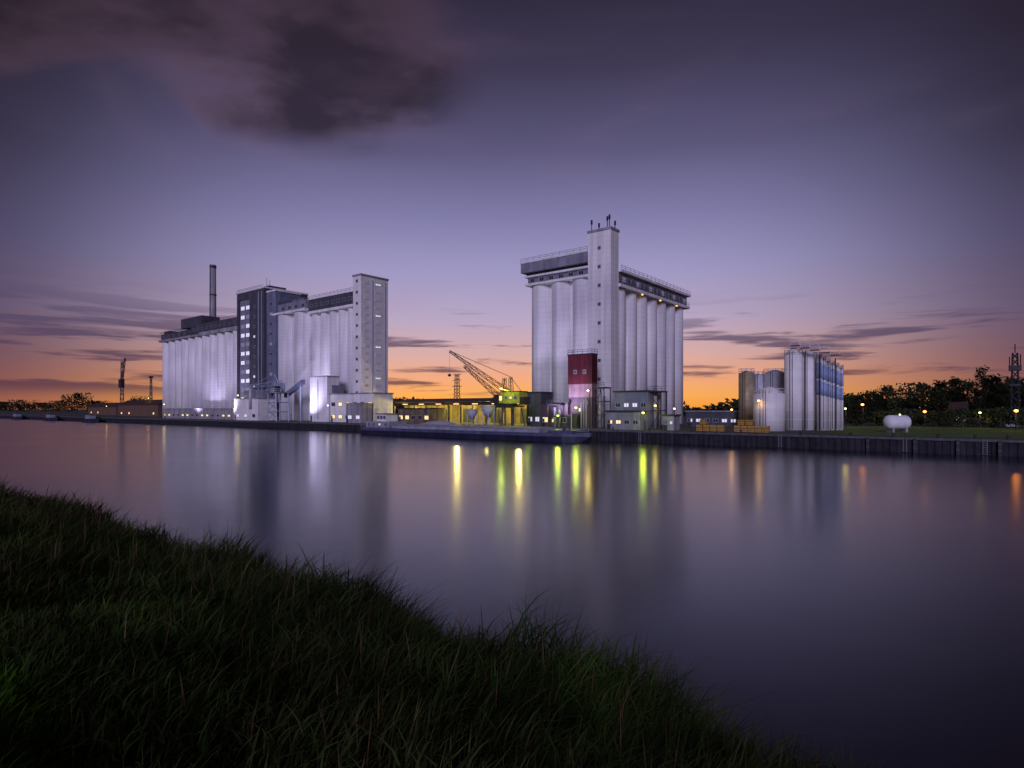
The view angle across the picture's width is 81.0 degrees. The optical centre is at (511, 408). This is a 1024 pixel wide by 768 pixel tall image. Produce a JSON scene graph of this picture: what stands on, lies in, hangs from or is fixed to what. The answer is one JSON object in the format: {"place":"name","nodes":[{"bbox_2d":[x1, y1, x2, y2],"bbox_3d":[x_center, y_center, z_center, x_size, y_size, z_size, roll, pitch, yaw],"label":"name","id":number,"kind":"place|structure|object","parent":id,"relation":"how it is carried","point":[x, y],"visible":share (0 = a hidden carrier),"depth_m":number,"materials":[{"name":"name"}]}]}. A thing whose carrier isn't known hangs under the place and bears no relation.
{"place":"outdoors","nodes":[
{"label":"outdoors","id":0,"kind":"place"},
{"bbox_2d":[0,565,320,767],"bbox_3d":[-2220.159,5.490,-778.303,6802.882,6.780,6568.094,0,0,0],"label":"river bank","id":1,"kind":"structure","parent":0,"point":[42,763],"depth_m":5.35,"materials":[{"name":"green plant"}]},
{"bbox_2d":[0,469,889,767],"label":"reeds","id":2,"kind":"object","parent":1,"relation":"on","point":[118,704],"visible":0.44,"depth_m":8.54,"materials":[{"name":"green plant"}]},
{"bbox_2d":[309,375,339,421],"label":"loading tower","id":3,"kind":"structure","parent":0,"point":[320,389],"depth_m":216.27,"materials":[{"name":"white metal"}]},
{"bbox_2d":[345,403,372,422],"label":"entrance block","id":4,"kind":"structure","parent":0,"point":[358,412],"depth_m":197.01,"materials":[{"name":"grey concrete"}]},
{"bbox_2d":[397,408,444,423],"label":"gate house","id":5,"kind":"structure","parent":0,"point":[416,415],"depth_m":190.22,"materials":[{"name":"beige"}]},
{"bbox_2d":[393,398,526,423],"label":"warehouse","id":6,"kind":"structure","parent":0,"point":[455,410],"depth_m":203.19,"materials":[{"name":"metal"}]},
{"bbox_2d":[463,409,470,421],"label":"sliding door","id":7,"kind":"structure","parent":6,"relation":"in","point":[464,410],"depth_m":207.00,"materials":[{"name":"metal"}]},
{"bbox_2d":[491,409,500,422],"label":"sliding door","id":8,"kind":"structure","parent":6,"relation":"in","point":[497,410],"depth_m":198.29,"materials":[{"name":"metal"}]},
{"bbox_2d":[520,409,526,422],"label":"sliding door","id":9,"kind":"structure","parent":6,"relation":"in","point":[524,410],"depth_m":191.02,"materials":[{"name":"metal"}]},
{"bbox_2d":[0,418,1023,767],"bbox_3d":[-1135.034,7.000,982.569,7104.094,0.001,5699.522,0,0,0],"label":"water","id":10,"kind":"structure","parent":0,"point":[868,604],"depth_m":31.23,"materials":[{"name":"blue liquid"}]},
{"bbox_2d":[10,414,23,418],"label":"moored boat","id":11,"kind":"object","parent":10,"relation":"on","point":[16,416],"visible":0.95,"depth_m":412.91,"materials":[{"name":"metal"}]},
{"bbox_2d":[43,414,59,420],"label":"moored boat","id":12,"kind":"object","parent":10,"relation":"on","point":[50,417],"visible":0.98,"depth_m":364.32,"materials":[{"name":"metal"}]},
{"bbox_2d":[81,415,100,421],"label":"moored boat","id":13,"kind":"object","parent":10,"relation":"on","point":[90,418],"visible":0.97,"depth_m":320.55,"materials":[{"name":"metal"}]},
{"bbox_2d":[361,404,591,442],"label":"barge","id":14,"kind":"object","parent":10,"relation":"on","point":[387,424],"visible":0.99,"depth_m":141.05,"materials":[{"name":"grey metal"}]},
{"bbox_2d":[0,409,1023,439],"bbox_3d":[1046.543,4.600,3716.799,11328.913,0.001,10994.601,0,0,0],"label":"ground","id":15,"kind":"structure","parent":0,"point":[82,413],"depth_m":190.35,"materials":[{"name":"grey concrete"}]},
{"bbox_2d":[0,401,23,410],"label":"broadleaf tree","id":16,"kind":"object","parent":15,"relation":"on","point":[3,407],"visible":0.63,"depth_m":1020.92,"materials":[{"name":"green plant"}]},
{"bbox_2d":[4,399,37,411],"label":"broadleaf tree","id":17,"kind":"object","parent":15,"relation":"on","point":[17,404],"visible":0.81,"depth_m":910.68,"materials":[{"name":"green plant"}]},
{"bbox_2d":[22,402,52,411],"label":"broadleaf tree","id":18,"kind":"object","parent":15,"relation":"on","point":[38,405],"visible":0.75,"depth_m":912.56,"materials":[{"name":"green plant"}]},
{"bbox_2d":[40,400,76,411],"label":"broadleaf tree","id":19,"kind":"object","parent":15,"relation":"on","point":[56,404],"visible":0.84,"depth_m":813.38,"materials":[{"name":"green plant"}]},
{"bbox_2d":[58,392,93,412],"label":"broadleaf tree","id":20,"kind":"object","parent":15,"relation":"on","point":[81,404],"visible":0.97,"depth_m":712.65,"materials":[{"name":"green plant"}]},
{"bbox_2d":[88,403,120,414],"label":"storage shed","id":21,"kind":"structure","parent":15,"relation":"on","point":[103,409],"depth_m":463.95,"materials":[{"name":"brown brick"}]},
{"bbox_2d":[118,358,125,402],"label":"tower crane","id":22,"kind":"object","parent":15,"relation":"on","point":[121,382],"visible":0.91,"depth_m":504.30,"materials":[{"name":"metal"}]},
{"bbox_2d":[118,400,161,416],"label":"storage shed","id":23,"kind":"structure","parent":15,"relation":"on","point":[152,408],"depth_m":380.81,"materials":[{"name":"brown brick"}]},
{"bbox_2d":[149,376,152,399],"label":"lattice mast","id":24,"kind":"object","parent":15,"relation":"on","point":[150,393],"visible":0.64,"depth_m":454.91,"materials":[{"name":"metal"}]},
{"bbox_2d":[159,315,236,417],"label":"grain silo block","id":25,"kind":"structure","parent":15,"relation":"on","point":[199,361],"depth_m":297.41,"materials":[{"name":"grey concrete"}]},
{"bbox_2d":[162,408,233,419],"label":"storage shed","id":26,"kind":"structure","parent":15,"relation":"on","point":[206,413],"depth_m":278.00,"materials":[{"name":"grey metal"}]},
{"bbox_2d":[209,264,216,316],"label":"chimney","id":27,"kind":"object","parent":15,"relation":"on","point":[212,295],"visible":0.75,"depth_m":321.42,"materials":[{"name":"grey concrete"}]},
{"bbox_2d":[233,398,277,420],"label":"weighing house","id":28,"kind":"structure","parent":15,"relation":"on","point":[257,411],"depth_m":243.91,"materials":[{"name":"grey concrete"}]},
{"bbox_2d":[243,390,270,397],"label":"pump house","id":29,"kind":"structure","parent":15,"relation":"on","point":[259,393],"depth_m":247.86,"materials":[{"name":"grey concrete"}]},
{"bbox_2d":[248,374,288,420],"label":"ship loader","id":30,"kind":"object","parent":15,"relation":"on","point":[277,387],"visible":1,"depth_m":227.38,"materials":[{"name":"grey metal"}]},
{"bbox_2d":[236,284,308,419],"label":"elevator tower","id":31,"kind":"structure","parent":15,"relation":"on","point":[257,341],"depth_m":256.03,"materials":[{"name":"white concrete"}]},
{"bbox_2d":[284,380,304,420],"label":"conveyor bridge","id":32,"kind":"structure","parent":15,"relation":"on","point":[297,386],"depth_m":225.94,"materials":[{"name":"grey metal"}]},
{"bbox_2d":[271,287,352,420],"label":"grain silo block","id":33,"kind":"structure","parent":15,"relation":"on","point":[315,336],"depth_m":236.45,"materials":[{"name":"grey concrete"}]},
{"bbox_2d":[329,385,393,421],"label":"office building","id":34,"kind":"structure","parent":15,"relation":"on","point":[339,398],"depth_m":205.52,"materials":[{"name":"grey concrete"}]},
{"bbox_2d":[352,273,388,392],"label":"stair tower","id":35,"kind":"structure","parent":15,"relation":"on","point":[370,333],"depth_m":216.98,"materials":[{"name":"grey concrete"}]},
{"bbox_2d":[420,420,459,424],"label":"covered heap","id":36,"kind":"object","parent":15,"relation":"on","point":[442,422],"visible":0.77,"depth_m":169.10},
{"bbox_2d":[452,374,460,397],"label":"electricity pylon","id":37,"kind":"object","parent":15,"relation":"on","point":[454,386],"visible":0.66,"depth_m":455.05,"materials":[{"name":"metal"}]},
{"bbox_2d":[466,409,477,424],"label":"loading hopper","id":38,"kind":"object","parent":15,"relation":"on","point":[471,413],"visible":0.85,"depth_m":158.55,"materials":[{"name":"grey metal"}]},
{"bbox_2d":[463,365,512,425],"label":"harbour crane","id":39,"kind":"object","parent":15,"relation":"on","point":[497,404],"visible":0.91,"depth_m":165.69,"materials":[{"name":"metal"}]},
{"bbox_2d":[481,405,494,425],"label":"loading hopper","id":40,"kind":"object","parent":15,"relation":"on","point":[487,410],"visible":0.89,"depth_m":154.72,"materials":[{"name":"grey metal"}]},
{"bbox_2d":[448,350,529,425],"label":"harbour crane","id":41,"kind":"object","parent":15,"relation":"on","point":[511,399],"visible":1,"depth_m":152.42,"materials":[{"name":"metal"}]},
{"bbox_2d":[0,415,1023,456],"bbox_3d":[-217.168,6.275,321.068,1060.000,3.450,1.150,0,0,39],"label":"quay wall","id":42,"kind":"structure","parent":15,"relation":"on","point":[1014,448],"depth_m":111.54,"materials":[{"name":"concrete"}]},
{"bbox_2d":[913,438,915,452],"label":"timber fender","id":43,"kind":"object","parent":42,"relation":"attached to","point":[914,445],"visible":0.88,"depth_m":95.56,"materials":[{"name":"wood"}]},
{"bbox_2d":[956,440,959,454],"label":"timber fender","id":44,"kind":"object","parent":42,"relation":"attached to","point":[957,447],"visible":0.88,"depth_m":92.08,"materials":[{"name":"wood"}]},
{"bbox_2d":[998,441,1001,455],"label":"timber fender","id":45,"kind":"object","parent":42,"relation":"attached to","point":[999,448],"visible":0.88,"depth_m":88.96,"materials":[{"name":"wood"}]},
{"bbox_2d":[527,392,552,425],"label":"annex","id":46,"kind":"object","parent":15,"relation":"on","point":[534,410],"visible":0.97,"depth_m":160.45,"materials":[{"name":"concrete"}]},
{"bbox_2d":[86,394,1021,416],"bbox_3d":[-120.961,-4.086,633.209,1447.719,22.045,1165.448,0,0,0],"label":"distant trees","id":47,"kind":"object","parent":15,"relation":"on","point":[721,406],"visible":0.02,"depth_m":415.63,"materials":[{"name":"green plant"}]},
{"bbox_2d":[540,402,570,427],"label":"intake shed","id":48,"kind":"structure","parent":15,"relation":"on","point":[546,412],"depth_m":150.53,"materials":[{"name":"metal"}]},
{"bbox_2d":[547,404,564,427],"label":"pipe rack","id":49,"kind":"object","parent":15,"relation":"on","point":[554,416],"visible":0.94,"depth_m":148.42,"materials":[{"name":"metal"}]},
{"bbox_2d":[567,349,597,427],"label":"intake tower","id":50,"kind":"structure","parent":15,"relation":"on","point":[582,373],"depth_m":145.98,"materials":[{"name":"metal"}]},
{"bbox_2d":[593,382,610,428],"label":"pipe rack","id":51,"kind":"object","parent":15,"relation":"on","point":[599,406],"visible":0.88,"depth_m":143.09,"materials":[{"name":"metal"}]},
{"bbox_2d":[613,390,659,428],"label":"process building","id":52,"kind":"structure","parent":15,"relation":"on","point":[635,400],"depth_m":138.74,"materials":[{"name":"metal"}]},
{"bbox_2d":[649,386,667,428],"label":"pipe rack","id":53,"kind":"object","parent":15,"relation":"on","point":[655,410],"visible":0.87,"depth_m":137.13,"materials":[{"name":"metal"}]},
{"bbox_2d":[661,414,680,429],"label":"control hut","id":54,"kind":"object","parent":15,"relation":"on","point":[671,421],"visible":0.99,"depth_m":129.33,"materials":[{"name":"grey concrete"}]},
{"bbox_2d":[696,425,702,431],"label":"crate","id":55,"kind":"object","parent":15,"relation":"on","point":[699,428],"visible":1,"depth_m":122.37,"materials":[{"name":"brown wood"}]},
{"bbox_2d":[703,425,709,431],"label":"crate","id":56,"kind":"object","parent":15,"relation":"on","point":[706,428],"visible":1,"depth_m":121.46,"materials":[{"name":"brown wood"}]},
{"bbox_2d":[685,411,738,427],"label":"storage shed","id":57,"kind":"structure","parent":15,"relation":"on","point":[727,419],"depth_m":151.35,"materials":[{"name":"grey"}]},
{"bbox_2d":[710,425,716,431],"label":"crate","id":58,"kind":"object","parent":15,"relation":"on","point":[713,428],"visible":1,"depth_m":120.57,"materials":[{"name":"brown wood"}]},
{"bbox_2d":[717,425,724,431],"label":"crate","id":59,"kind":"object","parent":15,"relation":"on","point":[720,428],"visible":0.94,"depth_m":119.80,"materials":[{"name":"brown wood"}]},
{"bbox_2d":[741,426,747,432],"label":"crate","id":60,"kind":"object","parent":15,"relation":"on","point":[744,429],"visible":0.84,"depth_m":116.76,"materials":[{"name":"brown wood"}]},
{"bbox_2d":[738,368,754,425],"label":"metal silo","id":61,"kind":"object","parent":15,"relation":"on","point":[746,383],"visible":0.89,"depth_m":140.82,"materials":[{"name":"metal"}]},
{"bbox_2d":[748,426,754,432],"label":"crate","id":62,"kind":"object","parent":15,"relation":"on","point":[751,429],"visible":1,"depth_m":115.95,"materials":[{"name":"brown wood"}]},
{"bbox_2d":[745,420,753,425],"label":"crate","id":63,"kind":"object","parent":62,"relation":"on","point":[749,422],"visible":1,"depth_m":116.30,"materials":[{"name":"brown wood"}]},
{"bbox_2d":[755,426,761,432],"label":"crate","id":64,"kind":"object","parent":15,"relation":"on","point":[758,429],"visible":0.97,"depth_m":115.14,"materials":[{"name":"brown wood"}]},
{"bbox_2d":[754,371,765,392],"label":"metal silo","id":65,"kind":"object","parent":15,"relation":"on","point":[758,380],"visible":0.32,"depth_m":143.08,"materials":[{"name":"metal"}]},
{"bbox_2d":[762,426,769,432],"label":"crate","id":66,"kind":"object","parent":15,"relation":"on","point":[765,429],"visible":0.9,"depth_m":114.38,"materials":[{"name":"brown wood"}]},
{"bbox_2d":[753,387,785,430],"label":"metal silo","id":67,"kind":"object","parent":15,"relation":"on","point":[769,408],"visible":0.94,"depth_m":124.11,"materials":[{"name":"white paint"}]},
{"bbox_2d":[763,368,783,392],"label":"metal silo","id":68,"kind":"object","parent":15,"relation":"on","point":[774,378],"visible":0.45,"depth_m":139.98,"materials":[{"name":"metal"}]},
{"bbox_2d":[784,348,802,429],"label":"metal silo","id":69,"kind":"object","parent":15,"relation":"on","point":[793,372],"visible":0.92,"depth_m":129.69,"materials":[{"name":"white paint"}]},
{"bbox_2d":[803,350,815,429],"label":"metal silo","id":70,"kind":"object","parent":15,"relation":"on","point":[810,390],"visible":0.62,"depth_m":129.67,"materials":[{"name":"white paint"}]},
{"bbox_2d":[843,392,861,419],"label":"broadleaf tree","id":71,"kind":"object","parent":15,"relation":"on","point":[846,395],"visible":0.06,"depth_m":230.79,"materials":[{"name":"green plant"}]},
{"bbox_2d":[843,395,869,417],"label":"broadleaf tree","id":72,"kind":"object","parent":15,"relation":"on","point":[846,404],"visible":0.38,"depth_m":208.10,"materials":[{"name":"green plant"}]},
{"bbox_2d":[843,409,876,425],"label":"bush","id":73,"kind":"object","parent":15,"relation":"on","point":[856,414],"visible":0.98,"depth_m":165.54,"materials":[{"name":"green plant"}]},
{"bbox_2d":[846,389,890,422],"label":"broadleaf tree","id":74,"kind":"object","parent":15,"relation":"on","point":[872,404],"visible":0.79,"depth_m":193.44,"materials":[{"name":"green plant"}]},
{"bbox_2d":[869,410,897,425],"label":"bush","id":75,"kind":"object","parent":15,"relation":"on","point":[878,419],"visible":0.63,"depth_m":163.23,"materials":[{"name":"green plant"}]},
{"bbox_2d":[870,385,911,413],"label":"broadleaf tree","id":76,"kind":"object","parent":15,"relation":"on","point":[890,387],"visible":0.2,"depth_m":212.79,"materials":[{"name":"green plant"}]},
{"bbox_2d":[885,388,928,417],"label":"broadleaf tree","id":77,"kind":"object","parent":15,"relation":"on","point":[895,402],"visible":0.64,"depth_m":192.06,"materials":[{"name":"green plant"}]},
{"bbox_2d":[892,408,926,425],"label":"bush","id":78,"kind":"object","parent":15,"relation":"on","point":[909,413],"visible":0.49,"depth_m":161.25,"materials":[{"name":"green plant"}]},
{"bbox_2d":[896,382,947,418],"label":"broadleaf tree","id":79,"kind":"object","parent":15,"relation":"on","point":[918,391],"visible":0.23,"depth_m":197.32,"materials":[{"name":"green plant"}]},
{"bbox_2d":[908,379,965,423],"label":"broadleaf tree","id":80,"kind":"object","parent":15,"relation":"on","point":[943,402],"visible":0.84,"depth_m":182.06,"materials":[{"name":"green plant"}]},
{"bbox_2d":[915,410,959,426],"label":"bush","id":81,"kind":"object","parent":15,"relation":"on","point":[930,416],"visible":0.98,"depth_m":154.00,"materials":[{"name":"green plant"}]},
{"bbox_2d":[930,376,972,413],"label":"broadleaf tree","id":82,"kind":"object","parent":15,"relation":"on","point":[954,386],"visible":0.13,"depth_m":200.23,"materials":[{"name":"green plant"}]},
{"bbox_2d":[942,407,981,426],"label":"bush","id":83,"kind":"object","parent":15,"relation":"on","point":[962,413],"visible":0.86,"depth_m":152.83,"materials":[{"name":"green plant"}]},
{"bbox_2d":[947,379,990,423],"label":"broadleaf tree","id":84,"kind":"object","parent":15,"relation":"on","point":[963,388],"visible":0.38,"depth_m":181.14,"materials":[{"name":"green plant"}]},
{"bbox_2d":[964,365,1001,424],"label":"broadleaf tree","id":85,"kind":"object","parent":15,"relation":"on","point":[989,383],"visible":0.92,"depth_m":168.14,"materials":[{"name":"green plant"}]},
{"bbox_2d":[970,408,1010,427],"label":"bush","id":86,"kind":"object","parent":15,"relation":"on","point":[987,414],"visible":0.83,"depth_m":147.69,"materials":[{"name":"green plant"}]},
{"bbox_2d":[974,372,1020,417],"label":"broadleaf tree","id":87,"kind":"object","parent":15,"relation":"on","point":[987,376],"visible":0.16,"depth_m":179.77,"materials":[{"name":"green plant"}]},
{"bbox_2d":[990,375,1023,423],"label":"broadleaf tree","id":88,"kind":"object","parent":15,"relation":"on","point":[1008,383],"visible":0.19,"depth_m":171.38,"materials":[{"name":"green plant"}]},
{"bbox_2d":[992,406,1023,427],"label":"bush","id":89,"kind":"object","parent":15,"relation":"on","point":[1014,416],"visible":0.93,"depth_m":143.39,"materials":[{"name":"green plant"}]},
{"bbox_2d":[993,378,1023,409],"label":"broadleaf tree","id":90,"kind":"object","parent":15,"relation":"on","point":[1006,402],"visible":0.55,"depth_m":164.50,"materials":[{"name":"green plant"}]},
{"bbox_2d":[1005,344,1021,426],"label":"lattice mast","id":91,"kind":"object","parent":15,"relation":"on","point":[1012,367],"visible":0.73,"depth_m":156.62,"materials":[{"name":"metal"}]},
{"bbox_2d":[0,0,1023,409],"label":"sky","id":92,"kind":"structure","parent":0,"point":[845,175],"materials":[{"name":"purple"}]},
{"bbox_2d":[520,214,690,426],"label":"grain silo building","id":93,"kind":"structure","parent":0,"point":[593,297],"depth_m":162.32,"materials":[{"name":"grey concrete"}]},
{"bbox_2d":[604,410,649,429],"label":"process building","id":94,"kind":"structure","parent":0,"point":[627,419],"depth_m":133.39,"materials":[{"name":"concrete"}]},
{"bbox_2d":[813,426,1023,438],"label":"lawn","id":95,"kind":"structure","parent":0,"point":[966,432],"depth_m":116.68,"materials":[{"name":"green plant"}]},
{"bbox_2d":[790,339,839,430],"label":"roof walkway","id":96,"kind":"structure","parent":95,"relation":"on","point":[819,380],"depth_m":126.75,"materials":[{"name":"metal"}]},
{"bbox_2d":[816,354,821,429],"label":"metal silo","id":97,"kind":"object","parent":95,"relation":"on","point":[817,391],"visible":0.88,"depth_m":127.78,"materials":[{"name":"white paint"}]},
{"bbox_2d":[822,356,825,429],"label":"metal silo","id":98,"kind":"object","parent":95,"relation":"on","point":[824,393],"visible":0.77,"depth_m":128.05,"materials":[{"name":"white paint"}]},
{"bbox_2d":[826,358,830,429],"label":"metal silo","id":99,"kind":"object","parent":95,"relation":"on","point":[828,395],"visible":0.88,"depth_m":128.56,"materials":[{"name":"white paint"}]},
{"bbox_2d":[831,360,834,429],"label":"metal silo","id":100,"kind":"object","parent":95,"relation":"on","point":[832,394],"visible":0.77,"depth_m":129.02,"materials":[{"name":"white paint"}]},
{"bbox_2d":[836,363,838,429],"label":"metal silo","id":101,"kind":"object","parent":95,"relation":"on","point":[837,396],"visible":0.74,"depth_m":129.45,"materials":[{"name":"white paint"}]},
{"bbox_2d":[839,365,843,429],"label":"metal silo","id":102,"kind":"object","parent":95,"relation":"on","point":[841,385],"visible":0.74,"depth_m":129.93,"materials":[{"name":"white paint"}]},
{"bbox_2d":[883,414,910,431],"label":"storage tank","id":103,"kind":"object","parent":95,"relation":"on","point":[892,423],"visible":0.98,"depth_m":117.46,"materials":[{"name":"white metal"}]},
{"bbox_2d":[948,402,968,425],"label":"house","id":104,"kind":"structure","parent":0,"point":[954,405],"depth_m":166.18,"materials":[{"name":"brown brick"}]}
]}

